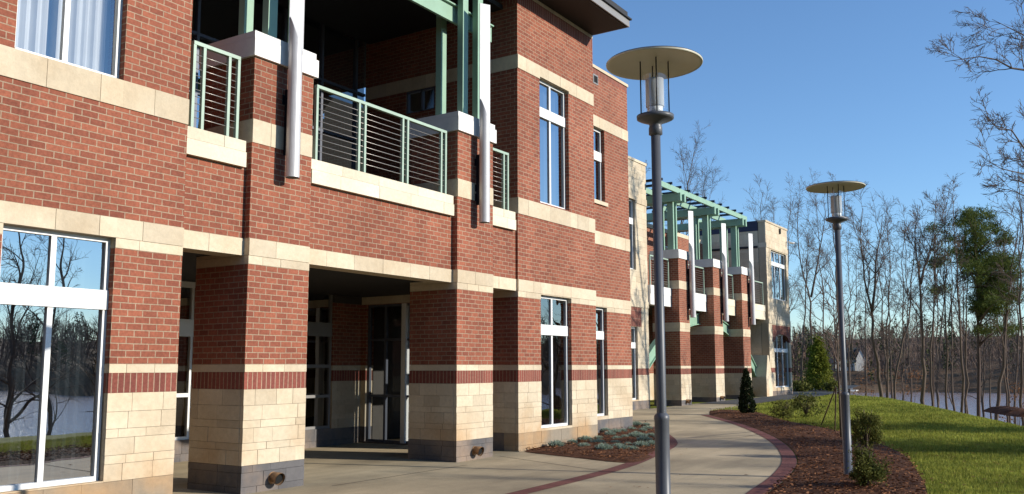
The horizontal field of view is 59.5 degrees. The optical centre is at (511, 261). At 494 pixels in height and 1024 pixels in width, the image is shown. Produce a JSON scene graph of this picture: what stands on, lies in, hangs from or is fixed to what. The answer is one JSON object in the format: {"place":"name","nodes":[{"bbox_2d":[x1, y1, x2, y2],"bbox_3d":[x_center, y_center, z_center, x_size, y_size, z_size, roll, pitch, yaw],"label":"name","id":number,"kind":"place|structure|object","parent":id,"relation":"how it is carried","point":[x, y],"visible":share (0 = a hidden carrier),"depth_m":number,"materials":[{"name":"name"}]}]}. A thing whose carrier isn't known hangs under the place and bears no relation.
{"place":"outdoors","nodes":[
{"label":"outdoors","id":0,"kind":"place"},
{"bbox_2d":[172,397,792,493],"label":"walkway","id":1,"kind":"structure","parent":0,"point":[706,460],"depth_m":14.90,"materials":[{"name":"concrete"}]},
{"bbox_2d":[525,421,654,462],"bbox_3d":[2.419,4.112,20.996,2.611,0.106,10.319,-2,-7,15],"label":"mulch bed","id":2,"kind":"object","parent":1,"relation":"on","point":[636,458],"visible":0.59,"depth_m":17.61,"materials":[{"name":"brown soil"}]},
{"bbox_2d":[548,439,564,446],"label":"silver tuft","id":3,"kind":"object","parent":2,"relation":"on","point":[556,443],"visible":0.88,"depth_m":18.53,"materials":[{"name":"green plant"}]},
{"bbox_2d":[567,438,577,443],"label":"silver tuft","id":4,"kind":"object","parent":2,"relation":"on","point":[573,440],"visible":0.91,"depth_m":19.26,"materials":[{"name":"green plant"}]},
{"bbox_2d":[578,442,590,445],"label":"silver tuft","id":5,"kind":"object","parent":2,"relation":"on","point":[583,444],"visible":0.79,"depth_m":18.37,"materials":[{"name":"green plant"}]},
{"bbox_2d":[578,435,592,440],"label":"silver tuft","id":6,"kind":"object","parent":2,"relation":"on","point":[585,438],"visible":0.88,"depth_m":19.84,"materials":[{"name":"green plant"}]},
{"bbox_2d":[590,438,604,441],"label":"silver tuft","id":7,"kind":"object","parent":2,"relation":"on","point":[597,440],"visible":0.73,"depth_m":19.22,"materials":[{"name":"green plant"}]},
{"bbox_2d":[594,442,612,449],"bbox_3d":[1.822,3.664,17.733,0.402,0.168,0.414,-2,-7,14],"label":"silver tuft","id":8,"kind":"object","parent":2,"relation":"on","point":[601,445],"visible":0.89,"depth_m":17.67,"materials":[{"name":"green plant"}]},
{"bbox_2d":[604,431,615,434],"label":"silver tuft","id":9,"kind":"object","parent":2,"relation":"on","point":[610,432],"visible":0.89,"depth_m":21.15,"materials":[{"name":"green plant"}]},
{"bbox_2d":[608,428,620,431],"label":"silver tuft","id":10,"kind":"object","parent":2,"relation":"on","point":[615,430],"visible":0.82,"depth_m":21.90,"materials":[{"name":"green plant"}]},
{"bbox_2d":[618,444,631,448],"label":"silver tuft","id":11,"kind":"object","parent":2,"relation":"on","point":[624,447],"visible":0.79,"depth_m":17.79,"materials":[{"name":"green plant"}]},
{"bbox_2d":[627,432,638,436],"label":"silver tuft","id":12,"kind":"object","parent":2,"relation":"on","point":[635,434],"visible":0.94,"depth_m":20.76,"materials":[{"name":"green plant"}]},
{"bbox_2d":[633,420,641,425],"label":"silver tuft","id":13,"kind":"object","parent":2,"relation":"on","point":[635,423],"visible":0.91,"depth_m":24.44,"materials":[{"name":"green plant"}]},
{"bbox_2d":[632,441,650,445],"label":"silver tuft","id":14,"kind":"object","parent":2,"relation":"on","point":[640,443],"visible":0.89,"depth_m":18.41,"materials":[{"name":"green plant"}]},
{"bbox_2d":[636,435,652,440],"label":"silver tuft","id":15,"kind":"object","parent":2,"relation":"on","point":[643,438],"visible":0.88,"depth_m":19.57,"materials":[{"name":"green plant"}]},
{"bbox_2d":[507,426,677,493],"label":"brick edging","id":16,"kind":"object","parent":1,"relation":"on","point":[673,442],"visible":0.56,"depth_m":13.89,"materials":[{"name":"red brick"}]},
{"bbox_2d":[606,46,702,493],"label":"street lamp","id":17,"kind":"object","parent":1,"relation":"on","point":[653,67],"visible":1,"depth_m":8.06,"materials":[{"name":"grey metal"}]},
{"bbox_2d":[703,415,796,493],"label":"brick edging","id":18,"kind":"object","parent":1,"relation":"on","point":[788,461],"visible":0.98,"depth_m":15.81,"materials":[{"name":"red brick"}]},
{"bbox_2d":[364,0,1023,340],"label":"sky","id":19,"kind":"structure","parent":0,"point":[852,90],"materials":[{"name":"blue"}]},
{"bbox_2d":[705,385,860,403],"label":"driveway","id":20,"kind":"structure","parent":0,"point":[775,398],"depth_m":43.48,"materials":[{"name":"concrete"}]},
{"bbox_2d":[650,336,1023,493],"bbox_3d":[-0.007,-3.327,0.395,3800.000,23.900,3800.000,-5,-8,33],"label":"ground","id":21,"kind":"structure","parent":0,"point":[957,376],"depth_m":274.73,"materials":[{"name":"green plant"}]},
{"bbox_2d":[0,0,794,493],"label":"office building","id":22,"kind":"structure","parent":21,"relation":"on","point":[250,246],"depth_m":16.08,"materials":[{"name":"brick"}]},
{"bbox_2d":[0,225,110,491],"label":"window","id":23,"kind":"structure","parent":22,"relation":"in","point":[54,293],"depth_m":10.08,"materials":[{"name":"clear glass"}]},
{"bbox_2d":[15,0,122,78],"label":"window","id":24,"kind":"structure","parent":22,"relation":"in","point":[72,32],"depth_m":10.77,"materials":[{"name":"glass"}]},
{"bbox_2d":[174,281,195,439],"bbox_3d":[-6.392,1.615,16.054,0.085,3.200,1.530,-5,-8,33],"label":"window","id":25,"kind":"structure","parent":22,"relation":"in","point":[187,300],"depth_m":16.55,"materials":[{"name":"clear glass"}]},
{"bbox_2d":[305,293,332,429],"bbox_3d":[-4.459,1.960,18.994,0.085,3.200,1.700,-5,-8,33],"label":"window","id":26,"kind":"structure","parent":22,"relation":"in","point":[319,323],"depth_m":19.39,"materials":[{"name":"clear glass"}]},
{"bbox_2d":[406,86,434,113],"bbox_3d":[-2.038,-3.623,20.239,0.840,0.530,0.070,-5,-8,33],"label":"window","id":27,"kind":"structure","parent":22,"relation":"in","point":[419,100],"depth_m":20.23,"materials":[{"name":"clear glass"}]},
{"bbox_2d":[539,80,564,208],"bbox_3d":[0.842,-2.577,19.979,0.093,2.780,1.270,-5,-8,33],"label":"window","id":28,"kind":"structure","parent":22,"relation":"in","point":[552,105],"depth_m":20.07,"materials":[{"name":"glass"}]},
{"bbox_2d":[541,295,567,427],"bbox_3d":[0.863,2.172,19.433,0.093,2.800,1.310,-5,-8,33],"label":"window","id":29,"kind":"structure","parent":22,"relation":"in","point":[552,330],"depth_m":19.54,"materials":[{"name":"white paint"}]},
{"bbox_2d":[593,128,601,200],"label":"window","id":30,"kind":"structure","parent":22,"relation":"in","point":[597,134],"depth_m":23.65,"materials":[{"name":"white paint"}]},
{"bbox_2d":[596,307,604,415],"bbox_3d":[2.133,2.553,22.840,0.093,2.760,0.820,-5,-8,33],"label":"window","id":31,"kind":"structure","parent":22,"relation":"in","point":[599,311],"depth_m":23.04,"materials":[{"name":"clear glass"}]},
{"bbox_2d":[629,199,633,268],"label":"window","id":32,"kind":"structure","parent":22,"relation":"in","point":[630,201],"depth_m":34.06,"materials":[{"name":"blue glass"}]},
{"bbox_2d":[631,327,635,399],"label":"window","id":33,"kind":"structure","parent":22,"relation":"in","point":[633,345],"depth_m":33.50,"materials":[{"name":"glass"}]},
{"bbox_2d":[771,251,785,300],"bbox_3d":[14.420,0.822,48.736,0.093,2.610,2.730,-5,-8,33],"label":"window","id":34,"kind":"structure","parent":22,"relation":"in","point":[777,260],"depth_m":48.93,"materials":[{"name":"blue glass"}]},
{"bbox_2d":[774,335,788,386],"bbox_3d":[14.429,5.355,48.199,0.093,2.820,2.730,-5,-8,33],"label":"window","id":35,"kind":"structure","parent":22,"relation":"in","point":[780,344],"depth_m":48.39,"materials":[{"name":"glass"}]},
{"bbox_2d":[665,121,710,234],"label":"bare tree","id":36,"kind":"object","parent":21,"relation":"on","point":[690,176],"visible":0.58,"depth_m":61.74,"materials":[{"name":"brown plant"}]},
{"bbox_2d":[686,158,728,220],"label":"bare tree","id":37,"kind":"object","parent":21,"relation":"on","point":[706,175],"visible":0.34,"depth_m":69.99,"materials":[{"name":"brown plant"}]},
{"bbox_2d":[743,174,782,220],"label":"bare tree","id":38,"kind":"object","parent":21,"relation":"on","point":[761,200],"visible":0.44,"depth_m":80.21,"materials":[{"name":"brown plant"}]},
{"bbox_2d":[764,195,810,310],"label":"bare tree","id":39,"kind":"object","parent":21,"relation":"on","point":[774,221],"visible":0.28,"depth_m":83.93,"materials":[{"name":"brown plant"}]},
{"bbox_2d":[779,172,808,327],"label":"bare tree","id":40,"kind":"object","parent":21,"relation":"on","point":[789,208],"visible":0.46,"depth_m":84.93,"materials":[{"name":"brown plant"}]},
{"bbox_2d":[793,376,806,391],"bbox_3d":[17.097,7.436,53.960,1.330,1.023,1.295,5,-8,-34],"label":"shrub","id":41,"kind":"object","parent":21,"relation":"on","point":[800,386],"visible":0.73,"depth_m":53.73,"materials":[{"name":"green plant"}]},
{"bbox_2d":[792,377,812,391],"bbox_3d":[17.459,7.450,54.068,1.348,1.000,1.208,5,-8,-36],"label":"shrub","id":42,"kind":"object","parent":21,"relation":"on","point":[807,386],"visible":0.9,"depth_m":53.83,"materials":[{"name":"green plant"}]},
{"bbox_2d":[788,220,830,380],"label":"bare tree","id":43,"kind":"object","parent":21,"relation":"on","point":[809,268],"visible":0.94,"depth_m":61.96,"materials":[{"name":"brown plant"}]},
{"bbox_2d":[789,391,832,416],"bbox_3d":[9.300,4.451,27.964,1.313,0.830,1.056,-5,-8,33],"label":"round shrub","id":44,"kind":"object","parent":21,"relation":"on","point":[796,403],"visible":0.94,"depth_m":27.91,"materials":[{"name":"green plant"}]},
{"bbox_2d":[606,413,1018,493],"bbox_3d":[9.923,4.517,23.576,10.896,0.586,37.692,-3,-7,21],"label":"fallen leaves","id":45,"kind":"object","parent":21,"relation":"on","point":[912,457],"visible":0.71,"depth_m":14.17,"materials":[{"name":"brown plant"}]},
{"bbox_2d":[789,168,843,357],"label":"bare tree","id":46,"kind":"object","parent":21,"relation":"on","point":[818,275],"visible":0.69,"depth_m":80.26,"materials":[{"name":"brown plant"}]},
{"bbox_2d":[783,178,851,344],"bbox_3d":[22.108,2.654,63.929,5.162,17.605,3.624,-1,-7,9],"label":"bare tree","id":47,"kind":"object","parent":21,"relation":"on","point":[799,257],"visible":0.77,"depth_m":64.22,"materials":[{"name":"brown plant"}]},
{"bbox_2d":[798,333,837,390],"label":"conifer","id":48,"kind":"object","parent":21,"relation":"on","point":[816,372],"visible":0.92,"depth_m":55.92,"materials":[{"name":"green plant"}]},
{"bbox_2d":[709,408,927,493],"bbox_3d":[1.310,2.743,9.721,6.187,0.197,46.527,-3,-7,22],"label":"mulch bed","id":49,"kind":"object","parent":21,"relation":"on","point":[798,435],"visible":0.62,"depth_m":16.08,"materials":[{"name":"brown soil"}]},
{"bbox_2d":[737,367,756,412],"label":"cypress","id":50,"kind":"object","parent":49,"relation":"on","point":[746,391],"visible":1,"depth_m":29.45,"materials":[{"name":"green plant"}]},
{"bbox_2d":[768,397,799,418],"bbox_3d":[8.154,4.401,26.813,1.021,0.679,0.800,-3,-7,19],"label":"round shrub","id":51,"kind":"object","parent":49,"relation":"on","point":[784,409],"visible":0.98,"depth_m":26.79,"materials":[{"name":"green plant"}]},
{"bbox_2d":[809,274,860,436],"bbox_3d":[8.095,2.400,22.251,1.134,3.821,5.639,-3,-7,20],"label":"staked sapling","id":52,"kind":"object","parent":49,"relation":"on","point":[836,362],"visible":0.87,"depth_m":20.26,"materials":[{"name":"brown plant"}]},
{"bbox_2d":[806,181,865,474],"bbox_3d":[5.080,1.019,13.796,0.884,4.565,0.884,-5,-8,33],"label":"street lamp","id":53,"kind":"object","parent":49,"relation":"on","point":[837,219],"visible":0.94,"depth_m":13.81,"materials":[{"name":"grey metal"}]},
{"bbox_2d":[850,406,884,450],"bbox_3d":[6.474,3.082,16.325,0.701,0.919,0.678,-5,-8,33],"label":"round shrub","id":54,"kind":"object","parent":49,"relation":"on","point":[871,421],"visible":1,"depth_m":16.30,"materials":[{"name":"green plant"}]},
{"bbox_2d":[847,443,895,486],"bbox_3d":[4.926,2.792,12.285,0.630,0.618,0.673,-5,-8,33],"label":"round shrub","id":55,"kind":"object","parent":49,"relation":"on","point":[864,473],"visible":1,"depth_m":12.23,"materials":[{"name":"green plant"}]},
{"bbox_2d":[818,378,841,391],"bbox_3d":[19.328,7.490,54.115,1.372,0.932,1.338,2,-7,-20],"label":"shrub","id":56,"kind":"object","parent":21,"relation":"on","point":[827,386],"visible":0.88,"depth_m":53.83,"materials":[{"name":"green plant"}]},
{"bbox_2d":[798,171,867,393],"bbox_3d":[21.495,2.361,59.309,4.287,17.270,5.166,-5,-8,33],"label":"bare tree","id":57,"kind":"object","parent":21,"relation":"on","point":[827,258],"visible":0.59,"depth_m":59.91,"materials":[{"name":"brown plant"}]},
{"bbox_2d":[829,348,864,370],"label":"white house","id":58,"kind":"structure","parent":21,"relation":"on","point":[860,363],"depth_m":294.55,"materials":[{"name":"white paint"}]},
{"bbox_2d":[835,230,863,394],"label":"bare tree","id":59,"kind":"object","parent":21,"relation":"on","point":[848,263],"visible":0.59,"depth_m":75.37,"materials":[{"name":"brown plant"}]},
{"bbox_2d":[843,237,876,392],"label":"bare tree","id":60,"kind":"object","parent":21,"relation":"on","point":[852,348],"visible":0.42,"depth_m":84.94,"materials":[{"name":"brown plant"}]},
{"bbox_2d":[846,238,880,395],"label":"bare tree","id":61,"kind":"object","parent":21,"relation":"on","point":[864,330],"visible":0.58,"depth_m":68.62,"materials":[{"name":"brown plant"}]},
{"bbox_2d":[842,180,902,397],"bbox_3d":[20.105,2.162,50.148,3.692,13.368,4.037,-5,-8,33],"label":"bare tree","id":62,"kind":"object","parent":21,"relation":"on","point":[878,270],"visible":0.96,"depth_m":50.06,"materials":[{"name":"grey plant"}]},
{"bbox_2d":[852,363,900,396],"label":"beech sapling","id":63,"kind":"object","parent":21,"relation":"on","point":[870,382],"visible":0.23,"depth_m":60.47,"materials":[{"name":"brown plant"}]},
{"bbox_2d":[852,239,902,397],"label":"bare tree","id":64,"kind":"object","parent":21,"relation":"on","point":[867,313],"visible":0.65,"depth_m":60.70,"materials":[{"name":"brown plant"}]},
{"bbox_2d":[856,205,924,397],"bbox_3d":[23.812,3.869,55.607,3.390,14.844,4.016,5,-8,-37],"label":"bare tree","id":65,"kind":"object","parent":21,"relation":"on","point":[886,340],"visible":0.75,"depth_m":56.00,"materials":[{"name":"brown plant"}]},
{"bbox_2d":[874,237,907,398],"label":"bare tree","id":66,"kind":"object","parent":21,"relation":"on","point":[889,320],"visible":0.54,"depth_m":65.52,"materials":[{"name":"brown plant"}]},
{"bbox_2d":[874,197,924,400],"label":"bare tree","id":67,"kind":"object","parent":21,"relation":"on","point":[904,343],"visible":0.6,"depth_m":66.03,"materials":[{"name":"brown plant"}]},
{"bbox_2d":[790,310,1023,391],"bbox_3d":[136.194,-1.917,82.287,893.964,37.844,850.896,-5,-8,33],"label":"woodland","id":68,"kind":"object","parent":21,"relation":"on","point":[796,348],"visible":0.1,"depth_m":292.35,"materials":[{"name":"brown plant"}]},
{"bbox_2d":[875,204,942,398],"bbox_3d":[23.426,3.747,53.929,2.946,14.213,4.804,5,-8,-37],"label":"bare tree","id":69,"kind":"object","parent":21,"relation":"on","point":[898,361],"visible":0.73,"depth_m":53.98,"materials":[{"name":"brown plant"}]},
{"bbox_2d":[893,365,929,402],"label":"beech sapling","id":70,"kind":"object","parent":21,"relation":"on","point":[911,375],"visible":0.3,"depth_m":57.89,"materials":[{"name":"brown plant"}]},
{"bbox_2d":[893,221,930,401],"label":"bare tree","id":71,"kind":"object","parent":21,"relation":"on","point":[909,348],"visible":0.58,"depth_m":71.12,"materials":[{"name":"brown plant"}]},
{"bbox_2d":[899,232,932,386],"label":"bare tree","id":72,"kind":"object","parent":21,"relation":"on","point":[919,320],"visible":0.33,"depth_m":75.06,"materials":[{"name":"brown plant"}]},
{"bbox_2d":[889,195,963,404],"bbox_3d":[21.676,2.345,45.911,4.318,12.316,3.591,-5,-8,33],"label":"bare tree","id":73,"kind":"object","parent":21,"relation":"on","point":[920,279],"visible":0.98,"depth_m":45.99,"materials":[{"name":"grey plant"}]},
{"bbox_2d":[914,184,946,406],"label":"bare tree","id":74,"kind":"object","parent":21,"relation":"on","point":[933,329],"visible":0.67,"depth_m":52.00,"materials":[{"name":"brown plant"}]},
{"bbox_2d":[917,235,943,402],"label":"bare tree","id":75,"kind":"object","parent":21,"relation":"on","point":[937,315],"visible":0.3,"depth_m":75.60,"materials":[{"name":"brown plant"}]},
{"bbox_2d":[909,221,960,406],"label":"pine tree","id":76,"kind":"object","parent":21,"relation":"on","point":[949,251],"visible":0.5,"depth_m":52.74,"materials":[{"name":"green plant"}]},
{"bbox_2d":[909,172,964,406],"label":"bare tree","id":77,"kind":"object","parent":21,"relation":"on","point":[932,208],"visible":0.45,"depth_m":69.91,"materials":[{"name":"brown plant"}]},
{"bbox_2d":[914,177,970,412],"bbox_3d":[22.307,2.502,45.189,3.251,13.501,2.420,-18,-19,69],"label":"bare tree","id":78,"kind":"object","parent":21,"relation":"on","point":[959,297],"visible":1,"depth_m":44.99,"materials":[{"name":"brown plant"}]},
{"bbox_2d":[914,189,972,409],"bbox_3d":[23.417,3.055,47.762,3.782,13.924,2.546,0,-7,2],"label":"bare tree","id":79,"kind":"object","parent":21,"relation":"on","point":[944,315],"visible":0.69,"depth_m":47.99,"materials":[{"name":"brown plant"}]},
{"bbox_2d":[929,259,967,410],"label":"bare tree","id":80,"kind":"object","parent":21,"relation":"on","point":[951,378],"visible":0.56,"depth_m":65.63,"materials":[{"name":"brown plant"}]},
{"bbox_2d":[943,259,975,413],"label":"bare tree","id":81,"kind":"object","parent":21,"relation":"on","point":[963,301],"visible":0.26,"depth_m":67.36,"materials":[{"name":"brown plant"}]},
{"bbox_2d":[951,227,971,412],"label":"bare tree","id":82,"kind":"object","parent":21,"relation":"on","point":[967,387],"visible":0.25,"depth_m":49.99,"materials":[{"name":"brown plant"}]},
{"bbox_2d":[950,288,996,415],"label":"bare tree","id":83,"kind":"object","parent":21,"relation":"on","point":[981,355],"visible":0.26,"depth_m":69.31,"materials":[{"name":"brown plant"}]},
{"bbox_2d":[926,0,1023,225],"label":"bare tree","id":84,"kind":"object","parent":21,"relation":"on","point":[1001,128],"visible":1,"depth_m":30.26,"materials":[{"name":"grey plant"}]},
{"bbox_2d":[938,202,1023,416],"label":"pine tree","id":85,"kind":"object","parent":21,"relation":"on","point":[984,303],"visible":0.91,"depth_m":46.23,"materials":[{"name":"green plant"}]},
{"bbox_2d":[973,234,1000,417],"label":"bare tree","id":86,"kind":"object","parent":21,"relation":"on","point":[984,347],"visible":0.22,"depth_m":61.91,"materials":[{"name":"brown plant"}]},
{"bbox_2d":[969,250,1023,418],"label":"bare tree","id":87,"kind":"object","parent":21,"relation":"on","point":[990,366],"visible":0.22,"depth_m":61.75,"materials":[{"name":"brown plant"}]},
{"bbox_2d":[977,190,1023,419],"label":"bare tree","id":88,"kind":"object","parent":21,"relation":"on","point":[1006,313],"visible":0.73,"depth_m":45.49,"materials":[{"name":"brown plant"}]},
{"bbox_2d":[983,232,1019,422],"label":"bare tree","id":89,"kind":"object","parent":21,"relation":"on","point":[1006,357],"visible":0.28,"depth_m":68.72,"materials":[{"name":"brown plant"}]},
{"bbox_2d":[982,139,1023,425],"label":"bare tree","id":90,"kind":"object","parent":21,"relation":"on","point":[1022,342],"visible":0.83,"depth_m":41.97,"materials":[{"name":"brown plant"}]},
{"bbox_2d":[983,406,1023,416],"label":"mulch bed","id":91,"kind":"object","parent":21,"relation":"on","point":[1010,411],"visible":1,"depth_m":29.29,"materials":[{"name":"brown soil"}]},
{"bbox_2d":[987,219,1019,422],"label":"bare tree","id":92,"kind":"object","parent":21,"relation":"on","point":[1000,352],"visible":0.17,"depth_m":48.98,"materials":[{"name":"brown plant"}]},
{"bbox_2d":[992,196,1023,424],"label":"bare tree","id":93,"kind":"object","parent":21,"relation":"on","point":[1018,321],"visible":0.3,"depth_m":54.92,"materials":[{"name":"brown plant"}]},
{"bbox_2d":[993,364,1023,424],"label":"beech sapling","id":94,"kind":"object","parent":21,"relation":"on","point":[1010,401],"visible":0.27,"depth_m":50.02,"materials":[{"name":"brown plant"}]},
{"bbox_2d":[713,393,1023,493],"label":"grass","id":95,"kind":"structure","parent":0,"point":[933,450],"depth_m":19.66,"materials":[{"name":"green plant"}]},
{"bbox_2d":[831,392,1023,425],"bbox_3d":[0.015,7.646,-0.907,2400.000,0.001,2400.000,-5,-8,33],"label":"lake","id":96,"kind":"structure","parent":0,"point":[972,405],"depth_m":204.34,"materials":[{"name":"blue liquid"}]}
]}

